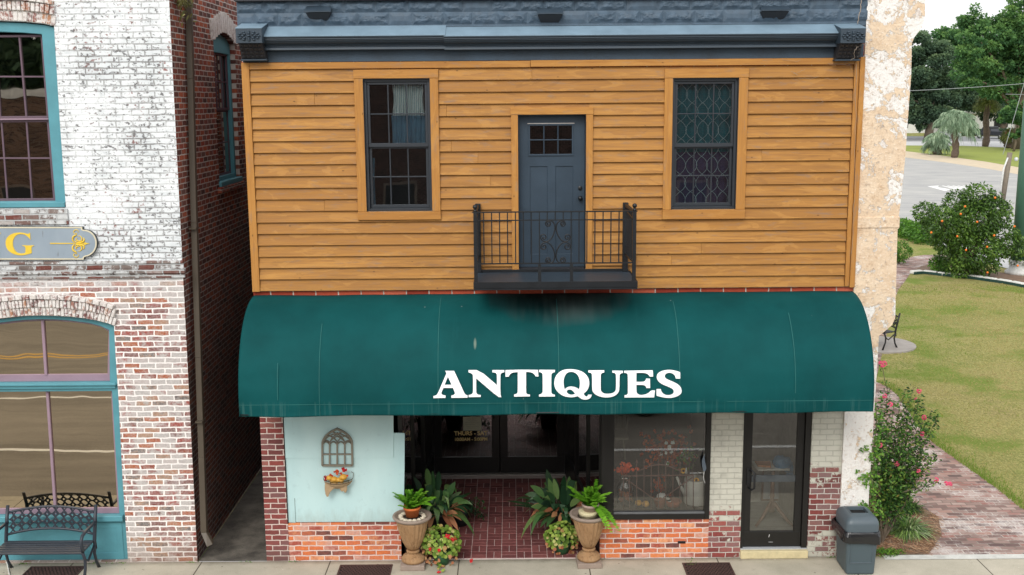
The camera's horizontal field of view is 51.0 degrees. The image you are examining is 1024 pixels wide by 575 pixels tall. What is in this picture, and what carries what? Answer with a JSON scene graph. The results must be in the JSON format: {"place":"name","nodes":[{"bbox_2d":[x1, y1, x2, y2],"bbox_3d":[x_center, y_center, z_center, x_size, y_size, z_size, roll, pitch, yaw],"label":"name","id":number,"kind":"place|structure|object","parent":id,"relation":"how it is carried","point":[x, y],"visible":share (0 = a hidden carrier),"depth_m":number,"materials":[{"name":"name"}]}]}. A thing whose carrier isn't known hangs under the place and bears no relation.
{"place":"outdoors","nodes":[
{"label":"outdoors","id":0,"kind":"place"},
{"bbox_2d":[0,0,261,562],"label":"white brick building","id":1,"kind":"structure","parent":0,"point":[98,404],"depth_m":14.44,"materials":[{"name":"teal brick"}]},
{"bbox_2d":[0,22,65,207],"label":"window","id":2,"kind":"structure","parent":1,"relation":"in","point":[31,161],"depth_m":13.95,"materials":[{"name":"teal paint"}]},
{"bbox_2d":[0,226,97,259],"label":"sign board","id":3,"kind":"object","parent":1,"relation":"attached to","point":[48,242],"visible":1,"depth_m":14.04,"materials":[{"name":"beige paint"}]},
{"bbox_2d":[0,316,127,559],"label":"shop window","id":4,"kind":"structure","parent":1,"relation":"in","point":[60,440],"depth_m":14.69,"materials":[{"name":"brown glass"}]},
{"bbox_2d":[174,0,197,25],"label":"wall fern","id":5,"kind":"object","parent":1,"relation":"attached to","point":[180,3],"depth_m":13.83,"materials":[{"name":"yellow plant"}]},
{"bbox_2d":[185,0,213,546],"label":"downspout","id":6,"kind":"object","parent":1,"relation":"attached to","point":[200,422],"visible":0.99,"depth_m":14.41,"materials":[{"name":"brown metal"}]},
{"bbox_2d":[213,35,244,192],"bbox_3d":[-4.400,-2.664,16.360,0.210,2.340,1.440,0,10,0],"label":"side window","id":7,"kind":"structure","parent":1,"relation":"in","point":[228,179],"depth_m":16.64,"materials":[{"name":"teal paint"}]},
{"bbox_2d":[199,469,266,560],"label":"alley ground","id":8,"kind":"structure","parent":0,"point":[240,536],"depth_m":15.82,"materials":[{"name":"concrete"}]},
{"bbox_2d":[394,475,605,559],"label":"entry paving","id":9,"kind":"structure","parent":0,"point":[503,529],"depth_m":16.04,"materials":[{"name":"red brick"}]},
{"bbox_2d":[412,468,474,535],"bbox_3d":[-1.159,3.110,15.803,1.239,0.959,1.350,0,10,0],"label":"potted plant","id":10,"kind":"object","parent":9,"relation":"on","point":[442,514],"visible":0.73,"depth_m":15.58,"materials":[{"name":"green plant"}]},
{"bbox_2d":[449,497,486,526],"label":"leafy shrub","id":11,"kind":"object","parent":9,"relation":"on","point":[461,523],"visible":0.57,"depth_m":16.00,"materials":[{"name":"green plant"}]},
{"bbox_2d":[509,469,584,537],"bbox_3d":[0.566,3.103,15.616,1.298,1.010,1.374,5,11,27],"label":"potted plant","id":12,"kind":"object","parent":9,"relation":"on","point":[547,509],"visible":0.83,"depth_m":15.50,"materials":[{"name":"green plant"}]},
{"bbox_2d":[543,520,578,554],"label":"geranium","id":13,"kind":"object","parent":9,"relation":"on","point":[561,545],"visible":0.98,"depth_m":14.93,"materials":[{"name":"green plant"}]},
{"bbox_2d":[0,556,1023,574],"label":"sidewalk","id":14,"kind":"structure","parent":0,"point":[739,565],"depth_m":14.60,"materials":[{"name":"concrete"}]},
{"bbox_2d":[0,504,100,574],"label":"bench","id":15,"kind":"object","parent":14,"relation":"on","point":[57,547],"visible":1,"depth_m":14.56,"materials":[{"name":"blue metal"}]},
{"bbox_2d":[22,566,83,574],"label":"sidewalk grate","id":16,"kind":"object","parent":14,"relation":"on","point":[54,570],"visible":0.98,"depth_m":14.60,"materials":[{"name":"metal"}]},
{"bbox_2d":[337,564,392,574],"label":"sidewalk grate","id":17,"kind":"object","parent":14,"relation":"on","point":[369,569],"visible":1,"depth_m":14.56,"materials":[{"name":"metal"}]},
{"bbox_2d":[392,508,431,570],"bbox_3d":[-1.351,3.442,14.609,0.536,0.740,0.536,0,10,0],"label":"garden urn","id":18,"kind":"object","parent":14,"relation":"on","point":[412,534],"visible":0.91,"depth_m":14.50,"materials":[{"name":"beige stone"}]},
{"bbox_2d":[398,511,425,520],"bbox_3d":[-1.351,3.104,14.550,0.389,0.046,0.365,0,10,0],"label":"stone ring","id":19,"kind":"object","parent":18,"relation":"on","point":[402,514],"visible":0.78,"depth_m":14.49,"materials":[{"name":"white stone"}]},
{"bbox_2d":[392,488,435,517],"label":"potted fern","id":20,"kind":"object","parent":18,"relation":"on","point":[413,503],"visible":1,"depth_m":14.46,"materials":[{"name":"green plant"}]},
{"bbox_2d":[19,555,834,569],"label":"sidewalk weeds","id":21,"kind":"object","parent":14,"relation":"on","point":[297,561],"visible":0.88,"depth_m":14.83,"materials":[{"name":"green plant"}]},
{"bbox_2d":[436,561,444,572],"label":"trailing stem","id":22,"kind":"object","parent":14,"relation":"on","point":[438,567],"visible":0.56,"depth_m":14.50,"materials":[{"name":"green plant"}]},
{"bbox_2d":[421,524,472,567],"bbox_3d":[-0.894,3.513,14.681,0.722,0.572,0.433,0,10,0],"label":"geranium","id":23,"kind":"object","parent":14,"relation":"on","point":[442,554],"visible":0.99,"depth_m":14.60,"materials":[{"name":"green plant"}]},
{"bbox_2d":[569,506,606,568],"bbox_3d":[1.047,3.420,14.628,0.536,0.740,0.536,-1,10,-2],"label":"garden urn","id":24,"kind":"object","parent":14,"relation":"on","point":[588,532],"visible":0.81,"depth_m":14.52,"materials":[{"name":"beige stone"}]},
{"bbox_2d":[578,507,597,518],"bbox_3d":[1.034,3.061,14.556,0.268,0.082,0.268,0,10,0],"label":"woven basket","id":25,"kind":"object","parent":24,"relation":"on","point":[583,514],"visible":0.76,"depth_m":14.45,"materials":[{"name":"beige wicker"}]},
{"bbox_2d":[568,479,620,531],"bbox_3d":[1.109,2.907,14.458,0.768,0.660,0.479,6,12,32],"label":"potted fern","id":26,"kind":"object","parent":24,"relation":"on","point":[590,500],"visible":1,"depth_m":14.45,"materials":[{"name":"green plant"}]},
{"bbox_2d":[682,562,735,574],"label":"sidewalk grate","id":27,"kind":"object","parent":14,"relation":"on","point":[712,568],"visible":1,"depth_m":14.49,"materials":[{"name":"metal"}]},
{"bbox_2d":[831,506,880,573],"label":"trash can","id":28,"kind":"object","parent":14,"relation":"on","point":[858,533],"visible":1,"depth_m":14.22,"materials":[{"name":"grey plastic"}]},
{"bbox_2d":[882,554,1023,559],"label":"kerb strip","id":29,"kind":"object","parent":14,"relation":"on","point":[984,556],"visible":1,"depth_m":14.81,"materials":[{"name":"grey concrete"}]},
{"bbox_2d":[198,133,1023,561],"bbox_3d":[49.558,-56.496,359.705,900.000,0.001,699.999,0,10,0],"label":"ground","id":30,"kind":"structure","parent":0,"point":[960,429],"depth_m":25.18,"materials":[{"name":"green plant"}]},
{"bbox_2d":[234,0,867,560],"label":"shop building","id":31,"kind":"structure","parent":30,"relation":"on","point":[390,144],"depth_m":14.00,"materials":[{"name":"orange wood"}]},
{"bbox_2d":[321,428,352,466],"bbox_3d":[-2.374,2.157,14.556,0.440,0.556,0.038,0,10,0],"label":"arched wall ornament","id":32,"kind":"object","parent":31,"relation":"attached to","point":[344,442],"visible":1,"depth_m":14.54,"materials":[{"name":"grey wood"}]},
{"bbox_2d":[323,467,353,496],"bbox_3d":[-2.363,2.630,14.550,0.418,0.422,0.168,0,10,0],"label":"hanging basket","id":33,"kind":"object","parent":31,"relation":"attached to","point":[334,484],"visible":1,"depth_m":14.52,"materials":[{"name":"beige wicker"}]},
{"bbox_2d":[364,79,431,210],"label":"window","id":34,"kind":"structure","parent":31,"relation":"in","point":[397,111],"depth_m":14.04,"materials":[{"name":"black glass"}]},
{"bbox_2d":[433,415,499,472],"bbox_3d":[-0.770,1.937,18.018,1.107,2.470,0.117,0,10,0],"label":"door","id":35,"kind":"structure","parent":31,"relation":"in","point":[452,464],"depth_m":18.19,"materials":[{"name":"black metal"}]},
{"bbox_2d":[463,417,480,430],"bbox_3d":[-0.670,2.296,18.104,0.308,0.243,0.006,0,10,0],"label":"paper notice","id":36,"kind":"object","parent":31,"relation":"attached to","point":[471,423],"visible":1,"depth_m":18.10,"materials":[{"name":"white paper"}]},
{"bbox_2d":[500,414,564,472],"bbox_3d":[0.339,1.923,18.050,1.094,2.470,0.050,0,10,0],"label":"door","id":37,"kind":"structure","parent":31,"relation":"in","point":[508,464],"depth_m":18.20,"materials":[{"name":"black metal"}]},
{"bbox_2d":[518,115,584,268],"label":"door","id":38,"kind":"structure","parent":31,"relation":"in","point":[551,148],"depth_m":14.11,"materials":[{"name":"wood"}]},
{"bbox_2d":[472,202,637,289],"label":"balcony","id":39,"kind":"structure","parent":31,"relation":"attached to","point":[571,278],"depth_m":13.30,"materials":[{"name":"blue paint"}]},
{"bbox_2d":[238,291,873,416],"bbox_3d":[0.549,0.832,13.807,7.919,1.360,1.080,0,10,0],"label":"awning","id":40,"kind":"object","parent":31,"relation":"attached to","point":[567,353],"visible":1,"depth_m":13.43,"materials":[{"name":"green fabric"}]},
{"bbox_2d":[614,414,629,459],"bbox_3d":[1.528,2.405,15.472,0.418,1.183,0.461,0,10,0],"label":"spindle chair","id":41,"kind":"object","parent":31,"relation":"on","point":[620,433],"visible":0.6,"depth_m":15.51,"materials":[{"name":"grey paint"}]},
{"bbox_2d":[616,473,633,506],"bbox_3d":[1.600,2.840,15.131,0.250,0.440,0.250,0,10,0],"label":"glass jar","id":42,"kind":"object","parent":31,"relation":"on","point":[619,494],"visible":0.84,"depth_m":15.18,"materials":[{"name":"clear glass"}]},
{"bbox_2d":[614,462,639,502],"bbox_3d":[1.588,2.739,15.141,0.412,0.637,0.213,0,10,0],"label":"flower bunch","id":43,"kind":"object","parent":31,"relation":"on","point":[626,467],"visible":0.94,"depth_m":15.12,"materials":[{"name":"red plant"}]},
{"bbox_2d":[642,499,648,506],"bbox_3d":[1.874,3.020,15.041,0.096,0.112,0.096,0,10,0],"label":"gourd","id":44,"kind":"object","parent":31,"relation":"on","point":[645,503],"visible":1,"depth_m":15.01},
{"bbox_2d":[600,413,711,519],"bbox_3d":[1.954,2.028,14.610,1.485,2.326,0.150,0,10,0],"label":"shop window","id":45,"kind":"structure","parent":31,"relation":"in","point":[607,421],"depth_m":14.65,"materials":[{"name":"black metal"}]},
{"bbox_2d":[623,459,693,508],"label":"iron gate panel","id":46,"kind":"structure","parent":31,"relation":"on","point":[658,475],"depth_m":14.90,"materials":[{"name":"black metal"}]},
{"bbox_2d":[650,472,671,496],"bbox_3d":[2.134,2.847,15.314,0.317,0.460,0.189,0,10,0],"label":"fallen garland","id":47,"kind":"object","parent":31,"relation":"hanging from","point":[656,486],"visible":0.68,"depth_m":15.30,"materials":[{"name":"red plant"}]},
{"bbox_2d":[657,491,666,497],"bbox_3d":[2.124,2.960,15.234,0.139,0.160,0.139,0,10,0],"label":"pumpkin","id":48,"kind":"object","parent":31,"relation":"on","point":[662,494],"visible":0.48,"depth_m":15.20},
{"bbox_2d":[639,425,697,493],"bbox_3d":[2.251,2.470,15.400,0.850,1.069,0.220,0,10,0],"label":"autumn bouquet","id":49,"kind":"object","parent":31,"relation":"on","point":[662,444],"visible":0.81,"depth_m":15.35,"materials":[{"name":"red plant"}]},
{"bbox_2d":[658,438,687,494],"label":"cotton stems","id":50,"kind":"object","parent":31,"relation":"on","point":[669,447],"visible":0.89,"depth_m":15.22,"materials":[{"name":"grey plant"}]},
{"bbox_2d":[676,472,703,505],"bbox_3d":[2.566,2.811,15.178,0.409,0.466,0.339,6,12,34],"label":"watering can","id":51,"kind":"object","parent":31,"relation":"on","point":[698,493],"visible":0.64,"depth_m":15.03,"materials":[{"name":"grey metal"}]},
{"bbox_2d":[667,446,702,482],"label":"green sprays","id":52,"kind":"object","parent":51,"relation":"in","point":[687,455],"visible":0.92,"depth_m":15.14,"materials":[{"name":"green plant"}]},
{"bbox_2d":[702,454,705,481],"bbox_3d":[2.611,2.460,14.596,0.066,0.418,0.014,0,10,0],"label":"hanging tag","id":53,"kind":"object","parent":31,"relation":"hanging from","point":[703,464],"visible":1,"depth_m":14.58,"materials":[{"name":"paper"}]},
{"bbox_2d":[671,78,737,208],"bbox_3d":[2.484,-1.843,13.977,1.041,1.829,0.189,0,10,0],"label":"window","id":54,"kind":"structure","parent":31,"relation":"in","point":[704,110],"depth_m":14.00,"materials":[{"name":"black glass"}]},
{"bbox_2d":[761,471,778,500],"bbox_3d":[4.024,3.013,16.474,0.383,0.534,0.040,0,10,0],"label":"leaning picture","id":55,"kind":"object","parent":31,"relation":"on","point":[765,490],"visible":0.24,"depth_m":16.48,"materials":[{"name":"grey wood"}]},
{"bbox_2d":[752,461,792,526],"bbox_3d":[3.813,3.016,15.818,0.584,0.862,0.571,0,10,0],"label":"tripod table","id":56,"kind":"object","parent":31,"relation":"on","point":[772,505],"visible":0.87,"depth_m":15.69,"materials":[{"name":"brown wood"}]},
{"bbox_2d":[755,461,770,467],"bbox_3d":[3.696,2.587,15.715,0.234,0.019,0.264,0,10,0],"label":"folded cloth","id":57,"kind":"object","parent":56,"relation":"on","point":[763,464],"visible":1,"depth_m":15.71,"materials":[{"name":"beige fabric"}]},
{"bbox_2d":[772,455,793,474],"bbox_3d":[3.965,2.601,15.630,0.353,0.330,0.178,0,10,0],"label":"blue bag","id":58,"kind":"object","parent":56,"relation":"on","point":[781,461],"visible":0.89,"depth_m":15.57,"materials":[{"name":"plastic"}]},
{"bbox_2d":[740,413,806,549],"bbox_3d":[3.607,2.317,14.656,0.921,2.636,0.163,0,10,0],"label":"door","id":59,"kind":"structure","parent":31,"relation":"in","point":[752,539],"depth_m":14.78,"materials":[{"name":"black metal"}]},
{"bbox_2d":[782,0,861,252],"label":"dead vine","id":60,"kind":"object","parent":31,"relation":"attached to","point":[855,96],"visible":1,"depth_m":13.66,"materials":[{"name":"brown plant"}]},
{"bbox_2d":[839,0,924,506],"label":"stucco wall","id":61,"kind":"structure","parent":30,"relation":"on","point":[893,27],"depth_m":13.95,"materials":[{"name":"beige paint"}]},
{"bbox_2d":[855,403,888,517],"bbox_3d":[4.875,2.357,14.594,0.424,1.618,0.198,0,10,0],"label":"climbing vine","id":62,"kind":"object","parent":61,"relation":"attached to","point":[876,454],"visible":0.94,"depth_m":14.58,"materials":[{"name":"green plant"}]},
{"bbox_2d":[878,336,915,353],"bbox_3d":[9.343,1.468,27.632,2.000,0.050,2.000,0,10,0],"label":"bench pad","id":63,"kind":"object","parent":30,"relation":"on","point":[904,346],"visible":0.44,"depth_m":27.29,"materials":[{"name":"grey concrete"}]},
{"bbox_2d":[882,313,900,349],"bbox_3d":[9.201,1.022,27.498,0.628,0.898,1.302,-7,12,-31],"label":"garden bench","id":64,"kind":"object","parent":63,"relation":"on","point":[893,326],"visible":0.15,"depth_m":27.04,"materials":[{"name":"black metal"}]},
{"bbox_2d":[869,488,947,555],"bbox_3d":[5.686,3.261,17.440,1.520,0.001,5.165,0,10,0],"label":"mulch bed","id":65,"kind":"object","parent":30,"relation":"on","point":[935,522],"visible":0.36,"depth_m":15.43,"materials":[{"name":"brown plant"}]},
{"bbox_2d":[869,473,913,533],"bbox_3d":[5.387,3.129,15.624,0.870,0.912,1.065,0,10,0],"label":"shrub","id":66,"kind":"object","parent":65,"relation":"on","point":[903,514],"visible":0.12,"depth_m":15.33,"materials":[{"name":"green plant"}]},
{"bbox_2d":[876,547,909,557],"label":"ground weed","id":67,"kind":"object","parent":65,"relation":"on","point":[888,550],"visible":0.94,"depth_m":14.90,"materials":[{"name":"green plant"}]},
{"bbox_2d":[870,361,952,542],"bbox_3d":[5.541,2.325,15.098,1.288,2.678,0.861,0,10,0],"label":"flowering shrub","id":68,"kind":"object","parent":65,"relation":"on","point":[897,473],"visible":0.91,"depth_m":15.04,"materials":[{"name":"green plant"}]},
{"bbox_2d":[883,514,939,543],"bbox_3d":[5.726,3.559,15.663,0.913,0.674,1.008,-6,11,-27],"label":"grass clump","id":69,"kind":"object","parent":65,"relation":"on","point":[914,530],"visible":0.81,"depth_m":15.50,"materials":[{"name":"green plant"}]},
{"bbox_2d":[899,500,930,515],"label":"grass clump","id":70,"kind":"object","parent":65,"relation":"on","point":[916,506],"visible":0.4,"depth_m":16.43,"materials":[{"name":"green plant"}]},
{"bbox_2d":[910,270,922,273],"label":"edging block","id":71,"kind":"structure","parent":30,"relation":"on","point":[912,271],"depth_m":38.70,"materials":[{"name":"white concrete"}]},
{"bbox_2d":[897,215,941,244],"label":"border hedge","id":72,"kind":"object","parent":30,"relation":"on","point":[909,229],"visible":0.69,"depth_m":47.71,"materials":[{"name":"green plant"}]},
{"bbox_2d":[908,30,962,138],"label":"shade tree","id":73,"kind":"object","parent":30,"relation":"on","point":[939,56],"visible":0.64,"depth_m":159.77,"materials":[{"name":"green plant"}]},
{"bbox_2d":[909,60,966,110],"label":"distant wood","id":74,"kind":"object","parent":30,"relation":"on","point":[927,62],"visible":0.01,"depth_m":213.24,"materials":[{"name":"green plant"}]},
{"bbox_2d":[876,283,1023,508],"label":"grass","id":75,"kind":"structure","parent":30,"relation":"on","point":[961,459],"depth_m":25.89,"materials":[{"name":"green plant"}]},
{"bbox_2d":[929,23,970,71],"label":"background tree","id":76,"kind":"object","parent":30,"relation":"on","point":[946,32],"visible":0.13,"depth_m":183.26,"materials":[{"name":"green plant"}]},
{"bbox_2d":[906,136,999,140],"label":"parking lot","id":77,"kind":"structure","parent":30,"relation":"on","point":[920,138],"depth_m":165.93,"materials":[{"name":"grey asphalt"}]},
{"bbox_2d":[975,126,1004,138],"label":"pickup truck","id":78,"kind":"object","parent":77,"relation":"on","point":[994,131],"visible":0.34,"depth_m":164.31,"materials":[{"name":"paint"}]},
{"bbox_2d":[906,141,1003,146],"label":"drive","id":79,"kind":"structure","parent":30,"relation":"on","point":[991,143],"depth_m":147.92,"materials":[{"name":"concrete"}]},
{"bbox_2d":[905,151,1017,173],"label":"verge","id":80,"kind":"structure","parent":30,"relation":"on","point":[966,162],"depth_m":106.68,"materials":[{"name":"beige concrete"}]},
{"bbox_2d":[914,271,1023,287],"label":"garden edging","id":81,"kind":"object","parent":30,"relation":"on","point":[977,278],"visible":1,"depth_m":37.37,"materials":[{"name":"grey concrete"}]},
{"bbox_2d":[915,264,1023,281],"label":"planting bed","id":82,"kind":"object","parent":30,"relation":"on","point":[1001,275],"visible":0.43,"depth_m":38.11,"materials":[{"name":"brown soil"}]},
{"bbox_2d":[927,252,964,272],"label":"shrub","id":83,"kind":"object","parent":82,"relation":"on","point":[938,261],"visible":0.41,"depth_m":38.55,"materials":[{"name":"green plant"}]},
{"bbox_2d":[909,181,1023,278],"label":"citrus bush","id":84,"kind":"object","parent":82,"relation":"on","point":[963,212],"visible":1,"depth_m":37.29,"materials":[{"name":"green plant"}]},
{"bbox_2d":[947,75,1015,128],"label":"background tree","id":85,"kind":"object","parent":30,"relation":"on","point":[968,98],"visible":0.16,"depth_m":178.56,"materials":[{"name":"green plant"}]},
{"bbox_2d":[958,128,1013,135],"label":"hedge","id":86,"kind":"object","parent":30,"relation":"on","point":[1001,129],"visible":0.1,"depth_m":177.50,"materials":[{"name":"green plant"}]},
{"bbox_2d":[1004,103,1023,275],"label":"green pole","id":87,"kind":"object","parent":30,"relation":"on","point":[1012,269],"visible":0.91,"depth_m":37.99,"materials":[{"name":"metal"}]},
{"bbox_2d":[1007,256,1023,265],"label":"shrub","id":88,"kind":"object","parent":30,"relation":"on","point":[1020,260],"visible":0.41,"depth_m":38.23,"materials":[{"name":"green plant"}]},
{"bbox_2d":[654,497,681,507],"bbox_3d":[2.183,3.015,15.076,0.402,0.105,0.250,0,10,0],"label":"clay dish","id":89,"kind":"object","parent":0,"point":[669,504],"visible":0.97,"depth_m":15.02,"materials":[{"name":"brown ceramic"}]},
{"bbox_2d":[871,255,1023,554],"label":"path","id":90,"kind":"structure","parent":0,"point":[976,513],"depth_m":16.72,"materials":[{"name":"brick"}]},
{"bbox_2d":[897,240,913,263],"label":"border plant","id":91,"kind":"object","parent":90,"relation":"on","point":[902,257],"visible":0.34,"depth_m":40.79,"materials":[{"name":"green plant"}]},
{"bbox_2d":[899,157,1017,259],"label":"road","id":92,"kind":"structure","parent":0,"point":[920,176],"depth_m":80.83,"materials":[{"name":"grey asphalt"}]},
{"bbox_2d":[928,186,950,190],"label":"road arrow","id":93,"kind":"object","parent":92,"relation":"on","point":[939,188],"visible":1,"depth_m":75.01,"materials":[{"name":"white paint"}]},
{"bbox_2d":[999,152,1017,198],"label":"wooden post","id":94,"kind":"object","parent":92,"relation":"on","point":[1005,178],"visible":0.89,"depth_m":64.00,"materials":[{"name":"wood"}]},
{"bbox_2d":[1003,84,1023,153],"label":"wire","id":95,"kind":"object","parent":94,"relation":"attached to","point":[1013,118],"visible":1,"depth_m":63.51,"materials":[{"name":"grey metal"}]},
{"bbox_2d":[907,111,1014,132],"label":"white building","id":96,"kind":"structure","parent":0,"point":[911,128],"depth_m":193.73,"materials":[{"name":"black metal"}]},
{"bbox_2d":[906,145,1019,166],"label":"lawn","id":97,"kind":"structure","parent":0,"point":[990,154],"depth_m":122.01,"materials":[{"name":"green plant"}]},
{"bbox_2d":[920,132,951,154],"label":"bush","id":98,"kind":"object","parent":97,"relation":"on","point":[933,145],"visible":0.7,"depth_m":119.20,"materials":[{"name":"green plant"}]},
{"bbox_2d":[932,109,981,157],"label":"palm tree","id":99,"kind":"object","parent":97,"relation":"on","point":[955,121],"visible":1,"depth_m":111.98,"materials":[{"name":"green plant"}]},
{"bbox_2d":[947,0,1023,148],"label":"oak tree","id":100,"kind":"object","parent":97,"relation":"on","point":[994,55],"visible":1,"depth_m":127.59,"materials":[{"name":"green plant"}]},
{"bbox_2d":[972,96,1002,146],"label":"palmetto","id":101,"kind":"object","parent":97,"relation":"on","point":[986,105],"visible":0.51,"depth_m":137.68,"materials":[{"name":"green plant"}]},
{"bbox_2d":[998,128,1013,147],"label":"palmetto","id":102,"kind":"object","parent":97,"relation":"on","point":[1003,139],"visible":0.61,"depth_m":133.11,"materials":[{"name":"green plant"}]},
{"bbox_2d":[996,100,1023,151],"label":"tree","id":103,"kind":"object","parent":97,"relation":"on","point":[1006,114],"visible":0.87,"depth_m":124.11,"materials":[{"name":"green plant"}]},
{"bbox_2d":[910,83,1023,90],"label":"wire","id":104,"kind":"object","parent":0,"point":[967,87],"visible":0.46,"depth_m":82.62,"materials":[{"name":"grey metal"}]},
{"bbox_2d":[944,239,1008,267],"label":"sidewalk","id":105,"kind":"structure","parent":0,"point":[1005,265],"depth_m":41.15,"materials":[{"name":"concrete"}]}
]}

